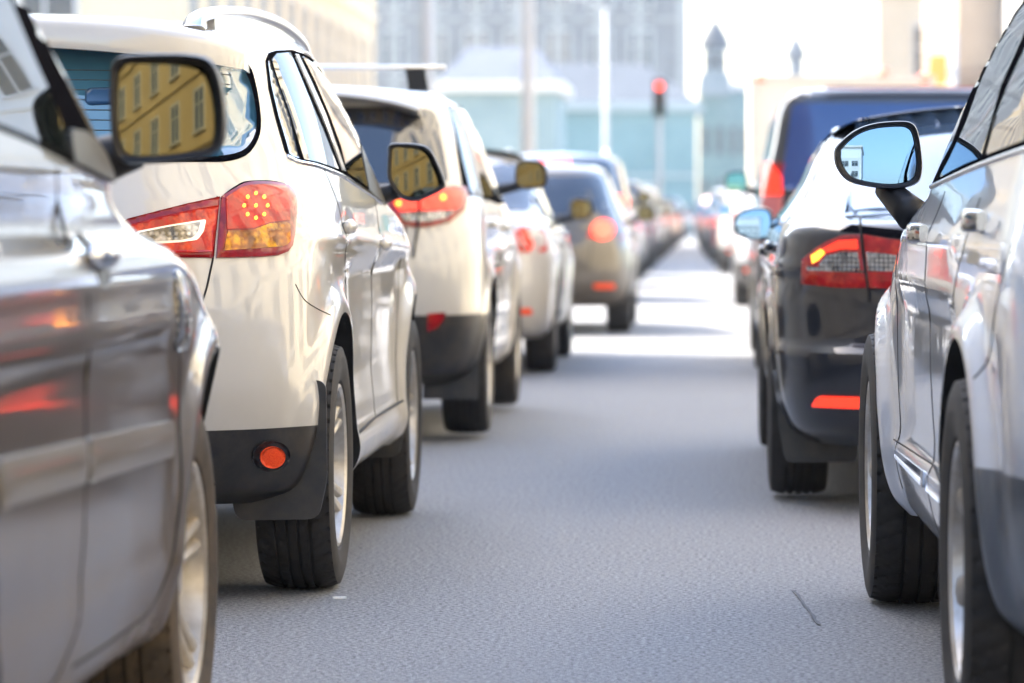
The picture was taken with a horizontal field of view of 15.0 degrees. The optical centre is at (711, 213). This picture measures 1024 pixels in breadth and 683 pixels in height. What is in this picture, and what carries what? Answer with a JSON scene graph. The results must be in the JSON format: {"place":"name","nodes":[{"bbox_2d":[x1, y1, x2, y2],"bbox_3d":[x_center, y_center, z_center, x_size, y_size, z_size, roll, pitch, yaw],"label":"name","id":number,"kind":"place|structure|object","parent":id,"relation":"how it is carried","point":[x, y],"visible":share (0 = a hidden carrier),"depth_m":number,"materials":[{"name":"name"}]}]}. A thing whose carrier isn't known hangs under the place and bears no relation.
{"place":"outdoors","nodes":[
{"label":"outdoors","id":0,"kind":"place"},
{"bbox_2d":[211,234,943,682],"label":"road","id":1,"kind":"structure","parent":0,"point":[599,504],"depth_m":11.93,"materials":[{"name":"grey asphalt"}]},
{"bbox_2d":[0,0,226,682],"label":"parked suv","id":2,"kind":"object","parent":1,"relation":"on","point":[109,346],"visible":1,"depth_m":6.25,"materials":[{"name":"grey paint"}]},
{"bbox_2d":[31,6,445,588],"bbox_3d":[-1.915,0.225,12.268,2.087,1.649,4.365,0,0,0],"label":"parked suv","id":3,"kind":"object","parent":1,"relation":"on","point":[274,224],"visible":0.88,"depth_m":10.56,"materials":[{"name":"metal"}]},
{"bbox_2d":[333,596,345,598],"bbox_3d":[-1.011,1.046,10.580,0.036,0.006,0.012,0,0,-12],"label":"litter scrap","id":4,"kind":"object","parent":1,"relation":"on","point":[342,597],"visible":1,"depth_m":10.57,"materials":[{"name":"white paper"}]},
{"bbox_2d":[320,65,547,433],"bbox_3d":[-1.930,0.162,19.525,2.157,1.737,4.350,0,0,0],"label":"parked suv","id":5,"kind":"object","parent":1,"relation":"on","point":[465,264],"visible":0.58,"depth_m":17.77,"materials":[{"name":"metal"}]},
{"bbox_2d":[484,149,593,371],"bbox_3d":[-1.915,0.300,27.035,2.147,1.500,4.531,0,0,0],"label":"parked sedan","id":6,"kind":"object","parent":1,"relation":"on","point":[545,254],"visible":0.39,"depth_m":25.58,"materials":[{"name":"white paint"}]},
{"bbox_2d":[506,149,650,271],"bbox_3d":[-1.850,0.126,47.925,2.187,1.808,4.350,0,0,0],"label":"parked suv","id":7,"kind":"object","parent":1,"relation":"on","point":[610,166],"visible":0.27,"depth_m":46.29,"materials":[{"name":"blue paint"}]},
{"bbox_2d":[587,0,608,155],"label":"street lamp","id":8,"kind":"object","parent":1,"relation":"on","point":[605,119],"visible":0.52,"depth_m":149.93,"materials":[{"name":"white metal"}]},
{"bbox_2d":[541,163,654,331],"bbox_3d":[-1.600,0.300,35.621,2.147,1.500,4.258,0,0,0],"label":"parked hatchback","id":9,"kind":"object","parent":1,"relation":"on","point":[603,246],"visible":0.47,"depth_m":33.81,"materials":[{"name":"grey paint"}]},
{"bbox_2d":[627,187,649,243],"bbox_3d":[-1.960,0.215,55.325,2.147,1.630,4.350,0,0,0],"label":"parked suv","id":10,"kind":"object","parent":1,"relation":"on","point":[635,213],"visible":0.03,"depth_m":56.01,"materials":[{"name":"metal"}]},
{"bbox_2d":[630,194,655,279],"bbox_3d":[-1.950,0.315,62.735,2.107,1.470,4.531,0,0,0],"label":"parked sedan","id":11,"kind":"object","parent":1,"relation":"on","point":[642,250],"visible":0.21,"depth_m":61.26,"materials":[{"name":"metal"}]},
{"bbox_2d":[626,181,662,270],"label":"parked suv","id":12,"kind":"object","parent":1,"relation":"on","point":[635,188],"visible":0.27,"depth_m":68.72,"materials":[{"name":"metal"}]},
{"bbox_2d":[644,187,672,259],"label":"parked suv","id":13,"kind":"object","parent":1,"relation":"on","point":[660,220],"visible":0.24,"depth_m":85.72,"materials":[{"name":"metal"}]},
{"bbox_2d":[653,79,665,198],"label":"traffic light","id":14,"kind":"object","parent":1,"relation":"on","point":[659,98],"visible":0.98,"depth_m":97.88,"materials":[{"name":"grey metal"}]},
{"bbox_2d":[654,209,666,265],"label":"parked hatchback","id":15,"kind":"object","parent":1,"relation":"on","point":[662,212],"visible":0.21,"depth_m":77.30,"materials":[{"name":"metal"}]},
{"bbox_2d":[664,209,675,255],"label":"parked sedan","id":16,"kind":"object","parent":1,"relation":"on","point":[672,211],"visible":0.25,"depth_m":96.17,"materials":[{"name":"metal"}]},
{"bbox_2d":[663,201,678,250],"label":"parked hatchback","id":17,"kind":"object","parent":1,"relation":"on","point":[671,226],"visible":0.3,"depth_m":106.77,"materials":[{"name":"metal"}]},
{"bbox_2d":[663,200,682,247],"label":"parked hatchback","id":18,"kind":"object","parent":1,"relation":"on","point":[675,231],"visible":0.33,"depth_m":118.72,"materials":[{"name":"metal"}]},
{"bbox_2d":[662,197,689,240],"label":"parked suv","id":19,"kind":"object","parent":1,"relation":"on","point":[677,203],"visible":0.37,"depth_m":146.61,"materials":[{"name":"metal"}]},
{"bbox_2d":[672,203,685,243],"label":"parked sedan","id":20,"kind":"object","parent":1,"relation":"on","point":[679,226],"visible":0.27,"depth_m":131.75,"materials":[{"name":"metal"}]},
{"bbox_2d":[682,205,691,235],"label":"parked sedan","id":21,"kind":"object","parent":1,"relation":"on","point":[689,224],"visible":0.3,"depth_m":180.74,"materials":[{"name":"metal"}]},
{"bbox_2d":[683,208,690,237],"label":"parked hatchback","id":22,"kind":"object","parent":1,"relation":"on","point":[686,226],"visible":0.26,"depth_m":163.74,"materials":[{"name":"metal"}]},
{"bbox_2d":[695,210,703,252],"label":"parked hatchback","id":23,"kind":"object","parent":1,"relation":"on","point":[697,212],"visible":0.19,"depth_m":102.71,"materials":[{"name":"metal"}]},
{"bbox_2d":[693,202,707,247],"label":"parked sedan","id":24,"kind":"object","parent":1,"relation":"on","point":[699,218],"visible":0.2,"depth_m":115.69,"materials":[{"name":"metal"}]},
{"bbox_2d":[697,189,725,256],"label":"parked suv","id":25,"kind":"object","parent":1,"relation":"on","point":[717,193],"visible":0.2,"depth_m":91.69,"materials":[{"name":"metal"}]},
{"bbox_2d":[700,195,723,261],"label":"parked sedan","id":26,"kind":"object","parent":1,"relation":"on","point":[710,220],"visible":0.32,"depth_m":82.69,"materials":[{"name":"metal"}]},
{"bbox_2d":[705,209,718,267],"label":"parked hatchback","id":27,"kind":"object","parent":1,"relation":"on","point":[708,212],"visible":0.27,"depth_m":74.20,"materials":[{"name":"metal"}]},
{"bbox_2d":[708,190,746,273],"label":"parked suv","id":28,"kind":"object","parent":1,"relation":"on","point":[736,201],"visible":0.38,"depth_m":65.48,"materials":[{"name":"metal"}]},
{"bbox_2d":[718,179,757,305],"bbox_3d":[1.130,0.300,45.235,2.107,1.500,4.531,0,0,0],"label":"parked sedan","id":29,"kind":"object","parent":1,"relation":"on","point":[740,246],"visible":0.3,"depth_m":43.70,"materials":[{"name":"metal"}]},
{"bbox_2d":[792,590,820,623],"bbox_3d":[0.253,1.046,10.350,0.015,0.001,0.902,0,0,-3],"label":"tar mark","id":30,"kind":"object","parent":1,"relation":"on","point":[807,607],"visible":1,"depth_m":10.35,"materials":[{"name":"grey"}]},
{"bbox_2d":[747,69,934,196],"bbox_3d":[1.750,-0.440,55.555,2.480,2.980,7.290,0,0,0],"label":"box truck","id":31,"kind":"object","parent":1,"relation":"on","point":[767,95],"visible":0.08,"depth_m":52.00,"materials":[{"name":"beige paint"}]},
{"bbox_2d":[733,106,964,493],"bbox_3d":[1.145,0.311,15.725,2.106,1.459,4.830,0,0,0],"label":"parked sedan","id":32,"kind":"object","parent":1,"relation":"on","point":[827,250],"visible":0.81,"depth_m":13.72,"materials":[{"name":"black paint"}]},
{"bbox_2d":[725,86,973,367],"bbox_3d":[1.230,0.102,27.242,2.267,1.855,5.216,0,0,0],"label":"parked van","id":33,"kind":"object","parent":1,"relation":"on","point":[803,124],"visible":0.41,"depth_m":24.77,"materials":[{"name":"paint"}]},
{"bbox_2d":[834,0,1023,682],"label":"parked suv","id":34,"kind":"object","parent":1,"relation":"on","point":[941,459],"visible":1,"depth_m":8.05,"materials":[{"name":"silver metal"}]},
{"bbox_2d":[929,32,956,85],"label":"street sign","id":35,"kind":"object","parent":1,"relation":"on","point":[938,67],"visible":0.42,"depth_m":75.97,"materials":[{"name":"yellow"}]},
{"bbox_2d":[691,211,696,239],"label":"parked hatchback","id":36,"kind":"object","parent":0,"point":[695,226],"visible":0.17,"depth_m":149.70,"materials":[{"name":"metal"}]},
{"bbox_2d":[692,196,708,243],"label":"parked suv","id":37,"kind":"object","parent":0,"point":[704,200],"visible":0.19,"depth_m":131.70,"materials":[{"name":"metal"}]},
{"bbox_2d":[697,0,748,201],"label":"church","id":38,"kind":"structure","parent":0,"point":[722,132],"depth_m":260.00,"materials":[{"name":"concrete"}]},
{"bbox_2d":[703,180,708,196],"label":"window","id":39,"kind":"structure","parent":38,"relation":"in","point":[705,182],"depth_m":259.95,"materials":[{"name":"blue glass"}]},
{"bbox_2d":[703,127,708,153],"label":"window","id":40,"kind":"structure","parent":38,"relation":"in","point":[705,129],"depth_m":259.95,"materials":[{"name":"blue glass"}]},
{"bbox_2d":[717,180,722,188],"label":"window","id":41,"kind":"structure","parent":38,"relation":"in","point":[719,182],"depth_m":259.95,"materials":[{"name":"blue glass"}]},
{"bbox_2d":[717,127,722,153],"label":"window","id":42,"kind":"structure","parent":38,"relation":"in","point":[719,129],"depth_m":259.95,"materials":[{"name":"blue glass"}]},
{"bbox_2d":[730,127,735,153],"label":"window","id":43,"kind":"structure","parent":38,"relation":"in","point":[732,129],"depth_m":259.95,"materials":[{"name":"blue glass"}]},
{"bbox_2d":[742,127,746,153],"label":"window","id":44,"kind":"structure","parent":38,"relation":"in","point":[744,129],"depth_m":259.95,"materials":[{"name":"white glass"}]},
{"bbox_2d":[688,0,856,208],"label":"sky","id":45,"kind":"structure","parent":0,"point":[759,32],"materials":[{"name":"white"}]},
{"bbox_2d":[784,32,807,74],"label":"spire","id":46,"kind":"structure","parent":0,"point":[795,54],"depth_m":294.49,"materials":[{"name":"stone"}]},
{"label":"ground","id":47,"kind":"structure","parent":0,"visible":0},
{"bbox_2d":[22,0,377,87],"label":"yellow house","id":48,"kind":"structure","parent":47,"relation":"on","point":[337,32],"depth_m":113.58,"materials":[{"name":"beige"}]},
{"bbox_2d":[22,0,78,13],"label":"window","id":49,"kind":"structure","parent":48,"relation":"in","point":[34,6],"depth_m":83.98,"materials":[{"name":"grey glass"}]},
{"bbox_2d":[188,0,198,14],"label":"window","id":50,"kind":"structure","parent":48,"relation":"in","point":[193,5],"depth_m":86.86,"materials":[{"name":"glass"}]},
{"bbox_2d":[208,0,217,6],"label":"window","id":51,"kind":"structure","parent":48,"relation":"in","point":[211,3],"depth_m":90.28,"materials":[{"name":"grey paint"}]},
{"bbox_2d":[226,0,235,5],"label":"window","id":52,"kind":"structure","parent":48,"relation":"in","point":[228,2],"depth_m":93.68,"materials":[{"name":"grey paint"}]},
{"bbox_2d":[243,0,252,8],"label":"window","id":53,"kind":"structure","parent":48,"relation":"in","point":[246,3],"depth_m":97.27,"materials":[{"name":"grey paint"}]},
{"bbox_2d":[259,0,267,12],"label":"window","id":54,"kind":"structure","parent":48,"relation":"in","point":[263,4],"depth_m":100.47,"materials":[{"name":"grey paint"}]},
{"bbox_2d":[274,0,281,18],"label":"window","id":55,"kind":"structure","parent":48,"relation":"in","point":[277,3],"depth_m":103.88,"materials":[{"name":"grey paint"}]},
{"bbox_2d":[288,0,295,27],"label":"window","id":56,"kind":"structure","parent":48,"relation":"in","point":[291,3],"depth_m":107.57,"materials":[{"name":"glass"}]},
{"bbox_2d":[301,1,308,44],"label":"window","id":57,"kind":"structure","parent":48,"relation":"in","point":[304,6],"depth_m":110.77,"materials":[{"name":"glass"}]},
{"bbox_2d":[313,8,320,64],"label":"window","id":58,"kind":"structure","parent":48,"relation":"in","point":[316,12],"depth_m":114.15,"materials":[{"name":"glass"}]},
{"bbox_2d":[325,14,331,84],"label":"window","id":59,"kind":"structure","parent":48,"relation":"in","point":[328,18],"depth_m":117.46,"materials":[{"name":"beige glass"}]},
{"bbox_2d":[336,19,342,85],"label":"window","id":60,"kind":"structure","parent":48,"relation":"in","point":[339,24],"depth_m":120.86,"materials":[{"name":"beige glass"}]},
{"bbox_2d":[346,25,352,85],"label":"window","id":61,"kind":"structure","parent":48,"relation":"in","point":[349,29],"depth_m":124.24,"materials":[{"name":"grey paint"}]},
{"bbox_2d":[356,30,361,86],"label":"window","id":62,"kind":"structure","parent":48,"relation":"in","point":[358,33],"depth_m":127.69,"materials":[{"name":"beige glass"}]},
{"bbox_2d":[365,35,370,86],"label":"window","id":63,"kind":"structure","parent":48,"relation":"in","point":[367,38],"depth_m":131.06,"materials":[{"name":"grey paint"}]},
{"bbox_2d":[434,47,572,154],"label":"hall","id":64,"kind":"structure","parent":47,"relation":"on","point":[481,87],"depth_m":168.00,"materials":[{"name":"stone"}]},
{"bbox_2d":[375,0,687,93],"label":"grand building","id":65,"kind":"structure","parent":47,"relation":"on","point":[652,35],"depth_m":236.00,"materials":[{"name":"stone"}]},
{"bbox_2d":[380,29,405,75],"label":"window","id":66,"kind":"structure","parent":65,"relation":"in","point":[385,33],"depth_m":236.00,"materials":[{"name":"grey glass"}]},
{"bbox_2d":[380,0,406,9],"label":"window","id":67,"kind":"structure","parent":65,"relation":"in","point":[385,4],"depth_m":236.00,"materials":[{"name":"glass"}]},
{"bbox_2d":[421,0,447,9],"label":"window","id":68,"kind":"structure","parent":65,"relation":"in","point":[442,3],"depth_m":236.00,"materials":[{"name":"glass"}]},
{"bbox_2d":[439,29,446,75],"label":"window","id":69,"kind":"structure","parent":65,"relation":"in","point":[442,32],"depth_m":236.00,"materials":[{"name":"grey glass"}]},
{"bbox_2d":[464,29,487,51],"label":"window","id":70,"kind":"structure","parent":65,"relation":"in","point":[468,33],"depth_m":236.00,"materials":[{"name":"glass"}]},
{"bbox_2d":[463,0,488,9],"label":"window","id":71,"kind":"structure","parent":65,"relation":"in","point":[468,4],"depth_m":236.00,"materials":[{"name":"glass"}]},
{"bbox_2d":[504,0,521,9],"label":"window","id":72,"kind":"structure","parent":65,"relation":"in","point":[508,3],"depth_m":236.00,"materials":[{"name":"glass"}]},
{"bbox_2d":[505,29,521,46],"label":"window","id":73,"kind":"structure","parent":65,"relation":"in","point":[508,32],"depth_m":236.00,"materials":[{"name":"glass"}]},
{"bbox_2d":[546,29,570,62],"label":"window","id":74,"kind":"structure","parent":65,"relation":"in","point":[566,33],"depth_m":236.00,"materials":[{"name":"glass"}]},
{"bbox_2d":[545,0,571,9],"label":"window","id":75,"kind":"structure","parent":65,"relation":"in","point":[566,4],"depth_m":236.00,"materials":[{"name":"glass"}]},
{"bbox_2d":[587,29,611,62],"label":"window","id":76,"kind":"structure","parent":65,"relation":"in","point":[590,32],"depth_m":236.00,"materials":[{"name":"grey glass"}]},
{"bbox_2d":[586,0,612,9],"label":"window","id":77,"kind":"structure","parent":65,"relation":"in","point":[606,3],"depth_m":236.00,"materials":[{"name":"glass"}]},
{"bbox_2d":[627,0,653,9],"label":"window","id":78,"kind":"structure","parent":65,"relation":"in","point":[648,4],"depth_m":236.00,"materials":[{"name":"glass"}]},
{"bbox_2d":[629,29,652,69],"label":"window","id":79,"kind":"structure","parent":65,"relation":"in","point":[648,33],"depth_m":236.00,"materials":[{"name":"grey glass"}]},
{"bbox_2d":[434,63,702,233],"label":"teal pavilion","id":80,"kind":"structure","parent":47,"relation":"on","point":[632,126],"depth_m":196.00,"materials":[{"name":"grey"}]},
{"bbox_2d":[642,184,656,190],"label":"window","id":81,"kind":"structure","parent":80,"relation":"in","point":[655,188],"depth_m":195.94,"materials":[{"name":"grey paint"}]},
{"bbox_2d":[854,0,922,74],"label":"beige house","id":82,"kind":"structure","parent":47,"relation":"on","point":[890,36],"depth_m":118.00,"materials":[{"name":"concrete"}]},
{"bbox_2d":[912,22,922,74],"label":"window","id":83,"kind":"structure","parent":82,"relation":"in","point":[917,27],"depth_m":118.00,"materials":[{"name":"grey glass"}]},
{"bbox_2d":[923,0,1004,85],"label":"tan house","id":84,"kind":"structure","parent":47,"relation":"on","point":[978,26],"depth_m":98.00,"materials":[{"name":"stone"}]},
{"bbox_2d":[950,68,982,85],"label":"shopfront","id":85,"kind":"object","parent":84,"relation":"attached to","point":[968,76],"visible":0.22,"depth_m":97.80,"materials":[{"name":"brown stone"}]},
{"bbox_2d":[1005,0,1022,27],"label":"white house","id":86,"kind":"structure","parent":47,"relation":"on","point":[1011,7],"depth_m":95.56,"materials":[{"name":"metal"}]},
{"bbox_2d":[1011,0,1017,18],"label":"window","id":87,"kind":"structure","parent":86,"relation":"in","point":[1014,3],"depth_m":94.45,"materials":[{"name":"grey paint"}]},
{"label":"pavement","id":88,"kind":"structure","parent":0,"visible":0},
{"bbox_2d":[422,0,432,92],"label":"street lamp","id":89,"kind":"object","parent":88,"relation":"on","point":[427,37],"visible":0.25,"depth_m":117.86,"materials":[{"name":"grey metal"}]},
{"bbox_2d":[521,0,534,154],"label":"street lamp","id":90,"kind":"object","parent":88,"relation":"on","point":[527,129],"visible":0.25,"depth_m":127.83,"materials":[{"name":"grey metal"}]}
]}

